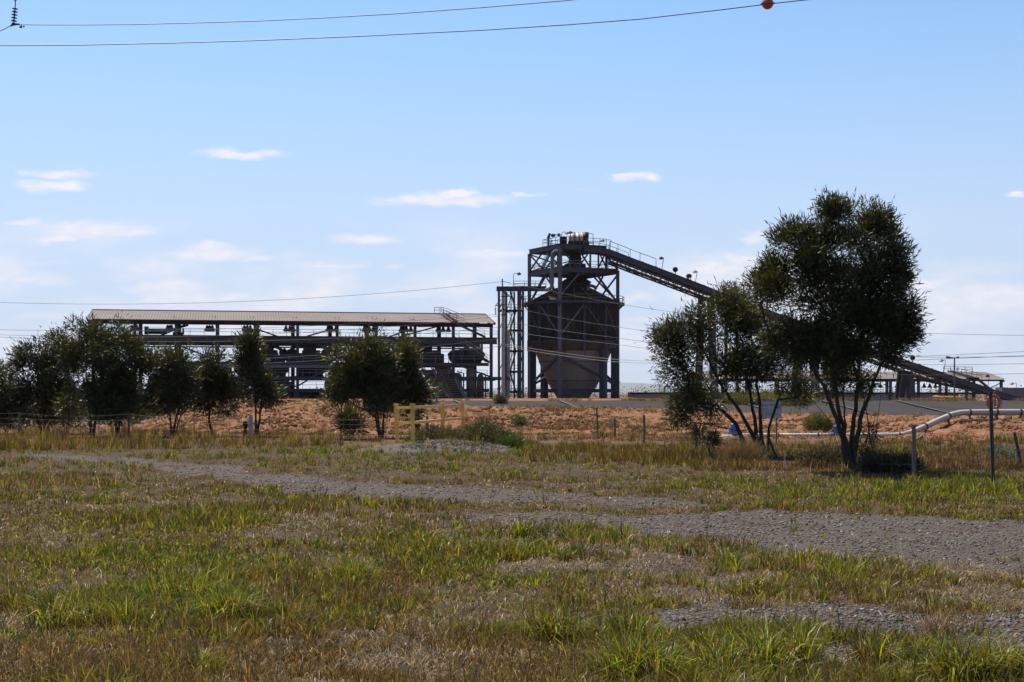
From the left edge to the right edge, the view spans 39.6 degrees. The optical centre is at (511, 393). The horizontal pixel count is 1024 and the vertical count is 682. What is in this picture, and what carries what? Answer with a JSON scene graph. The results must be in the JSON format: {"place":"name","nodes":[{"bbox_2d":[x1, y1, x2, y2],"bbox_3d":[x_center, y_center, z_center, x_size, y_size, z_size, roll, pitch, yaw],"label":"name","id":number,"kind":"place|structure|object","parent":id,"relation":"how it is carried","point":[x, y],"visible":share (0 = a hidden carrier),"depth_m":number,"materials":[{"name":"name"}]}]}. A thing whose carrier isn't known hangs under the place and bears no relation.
{"place":"outdoors","nodes":[
{"label":"outdoors","id":0,"kind":"place"},
{"bbox_2d":[27,383,894,393],"bbox_3d":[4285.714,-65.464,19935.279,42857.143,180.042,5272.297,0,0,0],"label":"hills","id":1,"kind":"structure","parent":0,"point":[628,386],"depth_m":18900.97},
{"bbox_2d":[448,344,484,362],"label":"drum washer","id":2,"kind":"object","parent":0,"point":[467,356],"visible":0.57,"depth_m":236.34,"materials":[{"name":"metal"}]},
{"bbox_2d":[0,394,1023,681],"bbox_3d":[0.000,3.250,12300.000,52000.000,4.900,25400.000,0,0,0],"label":"ground","id":3,"kind":"structure","parent":0,"point":[276,480],"depth_m":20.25,"materials":[{"name":"gravel"}]},
{"bbox_2d":[0,356,25,432],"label":"wattle tree","id":4,"kind":"object","parent":3,"relation":"on","point":[3,421],"visible":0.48,"depth_m":59.92,"materials":[{"name":"green plant"}]},
{"bbox_2d":[0,321,94,433],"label":"wattle tree","id":5,"kind":"object","parent":3,"relation":"on","point":[20,399],"visible":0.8,"depth_m":59.60,"materials":[{"name":"green plant"}]},
{"bbox_2d":[4,589,94,631],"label":"grass tussock","id":6,"kind":"object","parent":3,"relation":"on","point":[49,611],"depth_m":10.32,"materials":[{"name":"plant"}]},
{"bbox_2d":[41,310,161,435],"bbox_3d":[-16.081,-0.755,56.097,4.529,5.284,3.396,0,0,18],"label":"wattle tree","id":7,"kind":"object","parent":3,"relation":"on","point":[102,351],"visible":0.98,"depth_m":55.88,"materials":[{"name":"green plant"}]},
{"bbox_2d":[0,386,229,429],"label":"undergrowth","id":8,"kind":"object","parent":3,"relation":"on","point":[106,423],"visible":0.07,"depth_m":71.31,"materials":[{"name":"green plant"}]},
{"bbox_2d":[67,584,165,624],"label":"grass tussock","id":9,"kind":"object","parent":3,"relation":"on","point":[128,609],"depth_m":10.44,"materials":[{"name":"plant"}]},
{"bbox_2d":[81,338,174,434],"bbox_3d":[-15.260,-0.199,56.770,3.787,4.192,2.802,0,0,0],"label":"wattle tree","id":10,"kind":"object","parent":3,"relation":"on","point":[127,397],"visible":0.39,"depth_m":56.52,"materials":[{"name":"green plant"}]},
{"bbox_2d":[128,333,214,436],"bbox_3d":[-13.380,-0.280,56.136,3.072,4.330,2.676,0,0,30],"label":"wattle tree","id":11,"kind":"object","parent":3,"relation":"on","point":[170,382],"visible":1,"depth_m":55.72,"materials":[{"name":"green plant"}]},
{"bbox_2d":[122,634,244,673],"bbox_3d":[-1.966,1.571,8.578,0.833,0.278,0.696,0,0,0],"label":"grass tussock","id":12,"kind":"object","parent":3,"relation":"on","point":[190,660],"depth_m":8.54,"materials":[{"name":"plant"}]},
{"bbox_2d":[148,563,236,603],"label":"grass tussock","id":13,"kind":"object","parent":3,"relation":"on","point":[197,585],"depth_m":11.68,"materials":[{"name":"plant"}]},
{"bbox_2d":[161,595,249,618],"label":"grass tussock","id":14,"kind":"object","parent":3,"relation":"on","point":[173,611],"depth_m":10.62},
{"bbox_2d":[188,340,243,434],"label":"wattle tree","id":15,"kind":"object","parent":3,"relation":"on","point":[221,376],"visible":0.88,"depth_m":56.64,"materials":[{"name":"green plant"}]},
{"bbox_2d":[178,577,284,620],"bbox_3d":[-2.086,1.534,10.498,0.988,0.361,1.125,0,0,0],"label":"grass tussock","id":16,"kind":"object","parent":3,"relation":"on","point":[218,599],"depth_m":10.49,"materials":[{"name":"plant"}]},
{"bbox_2d":[242,421,247,435],"bbox_3d":[-10.423,1.303,55.967,0.393,0.805,0.222,0,0,22],"label":"marker peg","id":17,"kind":"object","parent":3,"relation":"on","point":[245,424],"visible":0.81,"depth_m":55.95,"materials":[{"name":"black paint"}]},
{"bbox_2d":[214,322,291,435],"bbox_3d":[-10.289,-0.490,56.943,3.037,4.746,2.360,0,0,0],"label":"wattle tree","id":18,"kind":"object","parent":3,"relation":"on","point":[247,360],"visible":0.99,"depth_m":56.62,"materials":[{"name":"green plant"}]},
{"bbox_2d":[294,392,322,397],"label":"process vessel","id":19,"kind":"object","parent":3,"relation":"on","point":[308,394],"visible":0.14,"depth_m":236.11,"materials":[{"name":"black paint"}]},
{"bbox_2d":[296,545,390,590],"bbox_3d":[-1.466,1.527,12.619,1.041,0.367,1.141,0,0,19],"label":"grass tussock","id":20,"kind":"object","parent":3,"relation":"on","point":[351,568],"depth_m":12.53,"materials":[{"name":"plant"}]},
{"bbox_2d":[327,400,370,439],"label":"sapling","id":21,"kind":"object","parent":3,"relation":"on","point":[346,419],"visible":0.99,"depth_m":51.97,"materials":[{"name":"green plant"}]},
{"bbox_2d":[312,319,410,438],"bbox_3d":[-5.681,-0.496,53.961,3.766,4.768,2.413,0,0,-16],"label":"wattle tree","id":22,"kind":"object","parent":3,"relation":"on","point":[369,365],"visible":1,"depth_m":53.66,"materials":[{"name":"green plant"}]},
{"bbox_2d":[367,329,445,431],"bbox_3d":[-4.011,-0.322,55.035,3.281,4.409,2.495,0,0,0],"label":"wattle tree","id":23,"kind":"object","parent":3,"relation":"on","point":[417,382],"visible":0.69,"depth_m":54.70,"materials":[{"name":"green plant"}]},
{"bbox_2d":[393,402,464,442],"bbox_3d":[-2.757,1.091,45.836,1.078,1.622,6.803,0,0,11],"label":"guard frame","id":24,"kind":"object","parent":3,"relation":"on","point":[412,422],"visible":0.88,"depth_m":43.94,"materials":[{"name":"yellow paint"}]},
{"bbox_2d":[353,440,512,452],"bbox_3d":[-2.437,1.567,42.600,5.100,0.357,3.800,0,0,0],"label":"gravel heap","id":25,"kind":"object","parent":3,"relation":"on","point":[397,446],"visible":0.38,"depth_m":41.44,"materials":[{"name":"gravel"}]},
{"bbox_2d":[419,366,450,398],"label":"inclined conveyor","id":26,"kind":"object","parent":3,"relation":"on","point":[429,373],"visible":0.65,"depth_m":230.93,"materials":[{"name":"grey metal"}]},
{"bbox_2d":[404,422,470,441],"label":"shrub","id":27,"kind":"object","parent":3,"relation":"on","point":[436,433],"visible":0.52,"depth_m":44.31,"materials":[{"name":"green plant"}]},
{"bbox_2d":[430,362,467,398],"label":"inclined conveyor","id":28,"kind":"object","parent":3,"relation":"on","point":[455,389],"visible":0.81,"depth_m":230.89,"materials":[{"name":"grey metal"}]},
{"bbox_2d":[455,371,463,387],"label":"standing tank","id":29,"kind":"object","parent":3,"relation":"on","point":[458,374],"visible":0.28,"depth_m":236.44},
{"bbox_2d":[466,366,476,397],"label":"standing tank","id":30,"kind":"object","parent":3,"relation":"on","point":[469,383],"visible":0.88,"depth_m":236.86,"materials":[{"name":"metal"}]},
{"bbox_2d":[477,372,485,397],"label":"standing tank","id":31,"kind":"object","parent":3,"relation":"on","point":[480,384],"visible":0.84,"depth_m":237.21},
{"bbox_2d":[456,415,517,445],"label":"shrub","id":32,"kind":"object","parent":3,"relation":"on","point":[490,433],"visible":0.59,"depth_m":44.74,"materials":[{"name":"green plant"}]},
{"bbox_2d":[490,392,508,403],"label":"shrub","id":33,"kind":"object","parent":3,"relation":"on","point":[501,398],"visible":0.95,"depth_m":148.28,"materials":[{"name":"green plant"}]},
{"bbox_2d":[495,279,512,395],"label":"power pole","id":34,"kind":"object","parent":3,"relation":"on","point":[503,296],"visible":0.94,"depth_m":159.83,"materials":[{"name":"concrete"}]},
{"bbox_2d":[0,282,494,303],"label":"power cable","id":35,"kind":"object","parent":34,"relation":"attached to","point":[261,300],"visible":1,"depth_m":148.00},
{"bbox_2d":[5,327,499,341],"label":"power cable","id":36,"kind":"object","parent":34,"relation":"attached to","point":[264,340],"visible":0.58,"depth_m":148.56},
{"bbox_2d":[10,338,501,361],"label":"power cable","id":37,"kind":"object","parent":34,"relation":"attached to","point":[416,347],"visible":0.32,"depth_m":155.05,"materials":[{"name":"metal"}]},
{"bbox_2d":[18,316,496,336],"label":"power cable","id":38,"kind":"object","parent":34,"relation":"attached to","point":[281,333],"visible":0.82,"depth_m":151.02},
{"bbox_2d":[89,346,499,366],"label":"power cable","id":39,"kind":"object","parent":34,"relation":"attached to","point":[339,359],"visible":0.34,"depth_m":148.59,"materials":[{"name":"metal"}]},
{"bbox_2d":[510,283,982,334],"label":"power cable","id":40,"kind":"object","parent":34,"relation":"attached to","point":[706,316],"visible":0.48,"depth_m":155.70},
{"bbox_2d":[505,344,1023,362],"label":"power cable","id":41,"kind":"object","parent":34,"relation":"attached to","point":[716,362],"visible":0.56,"depth_m":155.98,"materials":[{"name":"metal"}]},
{"bbox_2d":[506,346,1023,365],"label":"power cable","id":42,"kind":"object","parent":34,"relation":"attached to","point":[783,365],"visible":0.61,"depth_m":154.11,"materials":[{"name":"metal"}]},
{"bbox_2d":[507,330,1023,374],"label":"power cable","id":43,"kind":"object","parent":34,"relation":"attached to","point":[716,356],"visible":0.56,"depth_m":155.61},
{"bbox_2d":[508,320,1023,364],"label":"power cable","id":44,"kind":"object","parent":34,"relation":"attached to","point":[704,348],"visible":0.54,"depth_m":148.08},
{"bbox_2d":[508,306,1023,356],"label":"power cable","id":45,"kind":"object","parent":34,"relation":"attached to","point":[649,331],"visible":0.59,"depth_m":157.29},
{"bbox_2d":[0,429,1023,681],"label":"dry grass","id":46,"kind":"structure","parent":3,"relation":"on","point":[304,603],"depth_m":12.84,"materials":[{"name":"plant"}]},
{"bbox_2d":[0,420,1023,471],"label":"weeds","id":47,"kind":"object","parent":3,"relation":"on","point":[671,453],"visible":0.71,"depth_m":43.43,"materials":[{"name":"beige plant"}]},
{"bbox_2d":[2,407,1021,476],"bbox_3d":[-3.890,1.180,51.254,52.817,1.262,18.452,0,0,42],"label":"wire fence","id":48,"kind":"object","parent":3,"relation":"on","point":[914,464],"visible":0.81,"depth_m":46.35,"materials":[{"name":"metal"}]},
{"bbox_2d":[497,431,528,448],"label":"shrub","id":49,"kind":"object","parent":3,"relation":"on","point":[508,440],"visible":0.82,"depth_m":43.37,"materials":[{"name":"green plant"}]},
{"bbox_2d":[496,281,545,397],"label":"stair tower","id":50,"kind":"structure","parent":3,"relation":"on","point":[508,350],"depth_m":243.42,"materials":[{"name":"grey metal"}]},
{"bbox_2d":[30,383,1021,403],"bbox_3d":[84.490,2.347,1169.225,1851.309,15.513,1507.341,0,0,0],"label":"distant treeline","id":51,"kind":"object","parent":3,"relation":"on","point":[961,395],"visible":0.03,"depth_m":554.44,"materials":[{"name":"green plant"}]},
{"bbox_2d":[478,599,602,643],"bbox_3d":[0.277,1.565,9.805,1.018,0.319,0.881,0,0,17],"label":"grass tussock","id":52,"kind":"object","parent":3,"relation":"on","point":[547,618],"depth_m":9.73,"materials":[{"name":"plant"}]},
{"bbox_2d":[523,232,624,397],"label":"storage silo","id":53,"kind":"object","parent":3,"relation":"on","point":[564,376],"visible":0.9,"depth_m":244.99,"materials":[{"name":"metal"}]},
{"bbox_2d":[555,514,604,531],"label":"grass tussock","id":54,"kind":"object","parent":3,"relation":"on","point":[594,525],"depth_m":17.48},
{"bbox_2d":[549,597,682,641],"bbox_3d":[0.697,1.557,9.813,1.011,0.336,0.881,0,0,0],"label":"grass tussock","id":55,"kind":"object","parent":3,"relation":"on","point":[617,616],"depth_m":9.74,"materials":[{"name":"plant"}]},
{"bbox_2d":[565,622,716,679],"bbox_3d":[0.785,1.539,8.508,1.040,0.372,1.043,0,0,39],"label":"grass tussock","id":56,"kind":"object","parent":3,"relation":"on","point":[624,662],"depth_m":8.41,"materials":[{"name":"plant"}]},
{"bbox_2d":[356,400,1023,416],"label":"pond liner","id":57,"kind":"object","parent":3,"relation":"on","point":[891,407],"visible":0.17,"depth_m":146.64,"materials":[{"name":"plastic"}]},
{"bbox_2d":[658,390,713,403],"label":"hedge clump","id":58,"kind":"object","parent":57,"relation":"on","point":[676,399],"visible":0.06,"depth_m":148.85,"materials":[{"name":"green plant"}]},
{"bbox_2d":[454,400,962,415],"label":"liner seam","id":59,"kind":"object","parent":57,"relation":"on","point":[757,406],"visible":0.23,"depth_m":145.88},
{"bbox_2d":[454,397,1023,400],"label":"bank fringe","id":60,"kind":"object","parent":57,"relation":"on","point":[862,399],"visible":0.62,"depth_m":150.57,"materials":[{"name":"green plant"}]},
{"bbox_2d":[720,388,771,403],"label":"hedge clump","id":61,"kind":"object","parent":57,"relation":"on","point":[754,397],"visible":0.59,"depth_m":147.89,"materials":[{"name":"green plant"}]},
{"bbox_2d":[674,416,728,450],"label":"sapling","id":62,"kind":"object","parent":3,"relation":"on","point":[715,438],"visible":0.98,"depth_m":38.57,"materials":[{"name":"green plant"}]},
{"bbox_2d":[667,617,736,653],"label":"grass tussock","id":63,"kind":"object","parent":3,"relation":"on","point":[700,638],"depth_m":9.20,"materials":[{"name":"plant"}]},
{"bbox_2d":[640,270,820,452],"bbox_3d":[5.872,-0.878,38.461,5.235,5.614,3.058,0,0,0],"label":"wattle tree","id":64,"kind":"object","parent":3,"relation":"on","point":[680,334],"visible":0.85,"depth_m":38.27,"materials":[{"name":"green plant"}]},
{"bbox_2d":[680,625,783,673],"bbox_3d":[1.277,1.568,8.650,0.803,0.311,0.789,0,0,0],"label":"grass tussock","id":65,"kind":"object","parent":3,"relation":"on","point":[722,657],"depth_m":8.63,"materials":[{"name":"plant"}]},
{"bbox_2d":[727,424,737,435],"bbox_3d":[8.618,1.435,55.500,0.430,0.530,0.423,0,0,0],"label":"air valve","id":66,"kind":"object","parent":3,"relation":"on","point":[732,426],"visible":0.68,"depth_m":55.37,"materials":[{"name":"blue paint"}]},
{"bbox_2d":[715,434,774,463],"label":"shrub","id":67,"kind":"object","parent":3,"relation":"on","point":[745,449],"visible":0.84,"depth_m":34.36,"materials":[{"name":"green plant"}]},
{"bbox_2d":[714,568,781,596],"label":"grass tussock","id":68,"kind":"object","parent":3,"relation":"on","point":[745,584],"depth_m":11.86,"materials":[{"name":"plant"}]},
{"bbox_2d":[762,401,780,442],"bbox_3d":[8.665,1.070,47.515,0.655,1.660,0.070,0,0,0],"label":"warning sign","id":69,"kind":"object","parent":3,"relation":"on","point":[767,408],"visible":0.77,"depth_m":47.49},
{"bbox_2d":[696,612,862,667],"bbox_3d":[1.664,1.543,8.908,1.125,0.372,1.165,0,0,0],"label":"grass tussock","id":70,"kind":"object","parent":3,"relation":"on","point":[760,644],"depth_m":8.88,"materials":[{"name":"plant"}]},
{"bbox_2d":[755,389,816,404],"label":"hedge clump","id":71,"kind":"object","parent":3,"relation":"on","point":[771,397],"visible":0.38,"depth_m":148.02,"materials":[{"name":"green plant"}]},
{"bbox_2d":[583,241,1022,400],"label":"conveyor gallery","id":72,"kind":"object","parent":3,"relation":"on","point":[905,384],"visible":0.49,"depth_m":248.28,"materials":[{"name":"grey metal"}]},
{"bbox_2d":[627,366,1005,400],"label":"shed","id":73,"kind":"structure","parent":3,"relation":"on","point":[886,379],"depth_m":296.24,"materials":[{"name":"metal"}]},
{"bbox_2d":[799,410,835,430],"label":"shrub","id":74,"kind":"object","parent":3,"relation":"on","point":[816,422],"visible":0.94,"depth_m":58.30,"materials":[{"name":"green plant"}]},
{"bbox_2d":[798,441,859,467],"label":"shrub","id":75,"kind":"object","parent":3,"relation":"on","point":[817,454],"visible":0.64,"depth_m":32.37,"materials":[{"name":"green plant"}]},
{"bbox_2d":[731,185,934,468],"bbox_3d":[7.061,-1.360,31.532,4.342,6.508,2.563,0,0,0],"label":"wattle tree","id":76,"kind":"object","parent":3,"relation":"on","point":[872,308],"visible":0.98,"depth_m":31.18,"materials":[{"name":"green plant"}]},
{"bbox_2d":[837,328,886,460],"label":"sapling","id":77,"kind":"object","parent":3,"relation":"on","point":[864,347],"visible":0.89,"depth_m":31.03,"materials":[{"name":"green plant"}]},
{"bbox_2d":[826,622,914,666],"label":"grass tussock","id":78,"kind":"object","parent":3,"relation":"on","point":[884,650],"depth_m":8.93,"materials":[{"name":"plant"}]},
{"bbox_2d":[862,563,916,579],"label":"grass tussock","id":79,"kind":"object","parent":3,"relation":"on","point":[890,572],"depth_m":12.84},
{"bbox_2d":[850,444,931,473],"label":"shrub","id":80,"kind":"object","parent":3,"relation":"on","point":[871,462],"visible":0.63,"depth_m":30.32,"materials":[{"name":"green plant"}]},
{"bbox_2d":[890,450,918,475],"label":"shrub","id":81,"kind":"object","parent":3,"relation":"on","point":[905,464],"visible":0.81,"depth_m":29.47,"materials":[{"name":"green plant"}]},
{"bbox_2d":[946,356,958,397],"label":"lamp pole","id":82,"kind":"object","parent":3,"relation":"on","point":[954,372],"visible":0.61,"depth_m":152.91,"materials":[{"name":"grey metal"}]},
{"bbox_2d":[911,607,998,637],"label":"grass tussock","id":83,"kind":"object","parent":3,"relation":"on","point":[940,627],"depth_m":9.97,"materials":[{"name":"plant"}]},
{"bbox_2d":[892,617,1023,681],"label":"grass tussock","id":84,"kind":"object","parent":3,"relation":"on","point":[998,661],"depth_m":8.41,"materials":[{"name":"plant"}]},
{"bbox_2d":[988,392,994,481],"bbox_3d":[8.770,0.913,25.984,0.118,1.876,0.108,0,0,0],"label":"steel post","id":85,"kind":"object","parent":3,"relation":"on","point":[991,432],"visible":0.76,"depth_m":25.98,"materials":[{"name":"metal"}]},
{"bbox_2d":[980,441,1022,458],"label":"shrub","id":86,"kind":"object","parent":3,"relation":"on","point":[1003,450],"visible":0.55,"depth_m":36.40,"materials":[{"name":"green plant"}]},
{"bbox_2d":[995,388,1023,397],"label":"plant hut","id":87,"kind":"object","parent":3,"relation":"on","point":[1019,392],"visible":0.56,"depth_m":288.00,"materials":[{"name":"grey metal"}]},
{"bbox_3d":[-22.540,-8.150,56.000,6.643,20.300,0.480,0,0,0],"label":"power pole","id":88,"kind":"object","parent":3,"relation":"on","visible":0},
{"bbox_2d":[10,0,19,26],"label":"insulator string","id":89,"kind":"object","parent":88,"relation":"hanging from","point":[14,17],"visible":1,"depth_m":55.97,"materials":[{"name":"ceramic"}]},
{"bbox_2d":[0,0,570,30],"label":"power cable","id":90,"kind":"object","parent":89,"relation":"hanging from","point":[283,19],"visible":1,"depth_m":53.64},
{"bbox_2d":[0,0,804,45],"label":"power cable","id":91,"kind":"object","parent":89,"relation":"hanging from","point":[402,34],"visible":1,"depth_m":54.95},
{"bbox_2d":[760,0,774,9],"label":"marker ball","id":92,"kind":"object","parent":91,"relation":"attached to","point":[767,4],"visible":1,"depth_m":52.11,"materials":[{"name":"red plastic"}]},
{"bbox_2d":[0,0,1023,391],"label":"sky","id":93,"kind":"structure","parent":0,"point":[143,177],"materials":[{"name":"blue"}]},
{"bbox_2d":[100,399,1023,442],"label":"embankment","id":94,"kind":"structure","parent":0,"point":[937,429],"depth_m":63.77,"materials":[{"name":"soil"}]},
{"bbox_2d":[87,307,510,398],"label":"processing shed","id":95,"kind":"structure","parent":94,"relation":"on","point":[204,317],"depth_m":229.34,"materials":[{"name":"metal"}]},
{"bbox_2d":[144,325,188,334],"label":"crane trolley","id":96,"kind":"object","parent":95,"relation":"on","point":[156,331],"visible":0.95,"depth_m":222.68,"materials":[{"name":"metal"}]},
{"bbox_2d":[259,343,293,361],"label":"vibrating screen","id":97,"kind":"object","parent":95,"relation":"on","point":[287,355],"visible":0.62,"depth_m":229.63,"materials":[{"name":"black paint"}]},
{"bbox_2d":[271,368,288,375],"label":"hopper bin","id":98,"kind":"object","parent":95,"relation":"on","point":[281,374],"visible":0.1,"depth_m":229.26,"materials":[{"name":"metal"}]},
{"bbox_2d":[276,382,292,398],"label":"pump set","id":99,"kind":"object","parent":95,"relation":"on","point":[290,394],"visible":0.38,"depth_m":232.49,"materials":[{"name":"metal"}]},
{"bbox_2d":[299,368,321,375],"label":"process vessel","id":100,"kind":"object","parent":95,"relation":"on","point":[304,374],"visible":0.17,"depth_m":235.81,"materials":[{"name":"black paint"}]},
{"bbox_2d":[286,343,340,361],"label":"vibrating screen","id":101,"kind":"object","parent":95,"relation":"on","point":[308,351],"visible":0.41,"depth_m":230.85,"materials":[{"name":"black paint"}]},
{"bbox_2d":[308,368,325,375],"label":"hopper bin","id":102,"kind":"object","parent":95,"relation":"on","point":[313,374],"visible":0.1,"depth_m":230.41,"materials":[{"name":"metal"}]},
{"bbox_2d":[417,346,443,362],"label":"crusher","id":103,"kind":"object","parent":95,"relation":"on","point":[429,354],"visible":0.62,"depth_m":233.82,"materials":[{"name":"black paint"}]},
{"bbox_2d":[508,413,530,425],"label":"shrub","id":104,"kind":"object","parent":94,"relation":"on","point":[520,420],"visible":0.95,"depth_m":61.96,"materials":[{"name":"green plant"}]},
{"bbox_2d":[123,396,1023,442],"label":"slope tufts","id":105,"kind":"object","parent":94,"relation":"on","point":[633,428],"visible":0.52,"depth_m":62.21,"materials":[{"name":"beige plant"}]},
{"bbox_2d":[130,399,1023,442],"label":"clods","id":106,"kind":"object","parent":94,"relation":"on","point":[787,427],"visible":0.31,"depth_m":62.87,"materials":[{"name":"soil"}]},
{"bbox_2d":[720,409,1023,437],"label":"pipeline","id":107,"kind":"object","parent":94,"relation":"on","point":[948,416],"visible":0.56,"depth_m":55.86,"materials":[{"name":"white paint"}]},
{"bbox_3d":[19.498,0.455,57.500,0.357,1.129,0.055,0,0,0],"label":"lifebuoy post","id":108,"kind":"object","parent":94,"relation":"on","visible":0},
{"bbox_2d":[986,394,1001,416],"bbox_3d":[19.451,0.494,57.380,0.649,0.958,0.136,0,0,0],"label":"lifebuoy","id":109,"kind":"object","parent":108,"relation":"hanging from","point":[998,399],"visible":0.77,"depth_m":57.34,"materials":[{"name":"plastic"}]},
{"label":"insulator string","id":110,"kind":"object","parent":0,"visible":0},
{"bbox_2d":[38,314,494,330],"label":"power cable","id":111,"kind":"object","parent":110,"relation":"hanging from","point":[269,327],"visible":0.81,"depth_m":149.15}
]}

